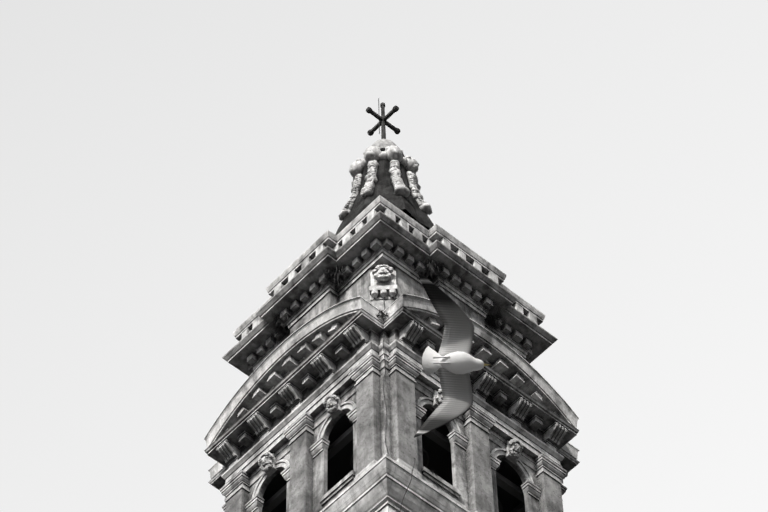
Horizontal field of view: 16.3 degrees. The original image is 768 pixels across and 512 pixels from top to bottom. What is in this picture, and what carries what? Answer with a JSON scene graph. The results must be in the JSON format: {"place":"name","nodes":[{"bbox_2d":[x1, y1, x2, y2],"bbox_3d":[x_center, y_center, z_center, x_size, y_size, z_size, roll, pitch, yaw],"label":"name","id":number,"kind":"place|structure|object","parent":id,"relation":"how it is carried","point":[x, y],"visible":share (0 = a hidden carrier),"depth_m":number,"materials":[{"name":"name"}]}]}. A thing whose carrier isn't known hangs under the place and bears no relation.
{"place":"outdoors","nodes":[
{"label":"outdoors","id":0,"kind":"place"},
{"bbox_2d":[0,0,767,511],"label":"sky","id":1,"kind":"structure","parent":0,"point":[163,163],"materials":[{"name":"white"}]},
{"bbox_2d":[422,346,488,375],"bbox_3d":[0.601,0.890,22.383,0.575,0.270,0.176,4,-22,-5],"label":"seagull body","id":2,"kind":"object","parent":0,"point":[457,362],"visible":0.98,"depth_m":22.34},
{"bbox_2d":[414,273,473,437],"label":"bird wings","id":3,"kind":"object","parent":2,"relation":"attached to","point":[457,394],"visible":1,"depth_m":22.43},
{"label":"ground","id":4,"kind":"structure","parent":0,"visible":0},
{"bbox_2d":[320,454,469,511],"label":"tower shaft","id":5,"kind":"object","parent":4,"relation":"on","point":[381,484],"visible":1,"depth_m":63.06,"materials":[{"name":"stone"}]},
{"bbox_2d":[204,195,579,511],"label":"stone mouldings","id":6,"kind":"object","parent":5,"relation":"on","point":[290,370],"visible":0.71,"depth_m":69.89,"materials":[{"name":"grey stone"}]},
{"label":"attic roof","id":7,"kind":"object","parent":6,"relation":"attached to","visible":0},
{"bbox_2d":[335,148,433,234],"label":"spire","id":8,"kind":"structure","parent":7,"relation":"on","point":[409,206],"depth_m":78.56,"materials":[{"name":"grey stone"}]},
{"bbox_2d":[366,98,399,138],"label":"iron cross","id":9,"kind":"object","parent":8,"relation":"on","point":[382,119],"visible":0.92,"depth_m":83.65,"materials":[{"name":"black metal"}]},
{"bbox_2d":[338,145,431,220],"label":"carved spire stones","id":10,"kind":"object","parent":8,"relation":"on","point":[392,154],"visible":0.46,"depth_m":80.12,"materials":[{"name":"grey stone"}]},
{"bbox_2d":[371,139,404,156],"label":"dome cap","id":11,"kind":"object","parent":8,"relation":"on","point":[382,143],"depth_m":81.69,"materials":[{"name":"grey stone"}]},
{"bbox_2d":[263,408,522,511],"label":"window openings","id":12,"kind":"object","parent":5,"relation":"on","point":[339,468],"depth_m":68.92,"materials":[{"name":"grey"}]},
{"bbox_2d":[262,413,525,511],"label":"bell frame beams","id":13,"kind":"structure","parent":12,"relation":"attached to","point":[335,447],"depth_m":68.29,"materials":[{"name":"grey wood"}]},
{"bbox_2d":[350,448,502,511],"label":"bells","id":14,"kind":"object","parent":13,"relation":"hanging from","point":[426,458],"visible":0.02,"depth_m":66.99,"materials":[{"name":"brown metal"}]},
{"bbox_2d":[226,370,562,511],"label":"pilasters","id":15,"kind":"object","parent":5,"relation":"on","point":[404,432],"visible":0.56,"depth_m":66.08,"materials":[{"name":"stone"}]},
{"bbox_2d":[249,331,539,511],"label":"belfry walls","id":16,"kind":"structure","parent":5,"relation":"on","point":[457,491],"depth_m":66.07,"materials":[{"name":"stone"}]},
{"bbox_2d":[269,259,502,475],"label":"wall plant tufts","id":17,"kind":"object","parent":16,"relation":"on","point":[429,269],"visible":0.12,"depth_m":72.46,"materials":[{"name":"grey plant"}]},
{"bbox_2d":[290,267,484,334],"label":"attic wall","id":18,"kind":"structure","parent":16,"relation":"on","point":[406,284],"depth_m":71.85,"materials":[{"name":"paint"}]},
{"bbox_2d":[258,264,522,476],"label":"carved heads","id":19,"kind":"object","parent":16,"relation":"on","point":[383,282],"visible":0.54,"depth_m":68.45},
{"bbox_2d":[227,330,557,469],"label":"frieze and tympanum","id":20,"kind":"object","parent":16,"relation":"on","point":[392,337],"visible":0.02,"depth_m":68.95,"materials":[{"name":"grey stone"}]},
{"bbox_2d":[383,298,414,510],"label":"lightning cable","id":21,"kind":"object","parent":5,"relation":"attached to","point":[386,414],"visible":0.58,"depth_m":65.31,"materials":[{"name":"metal"}]}
]}

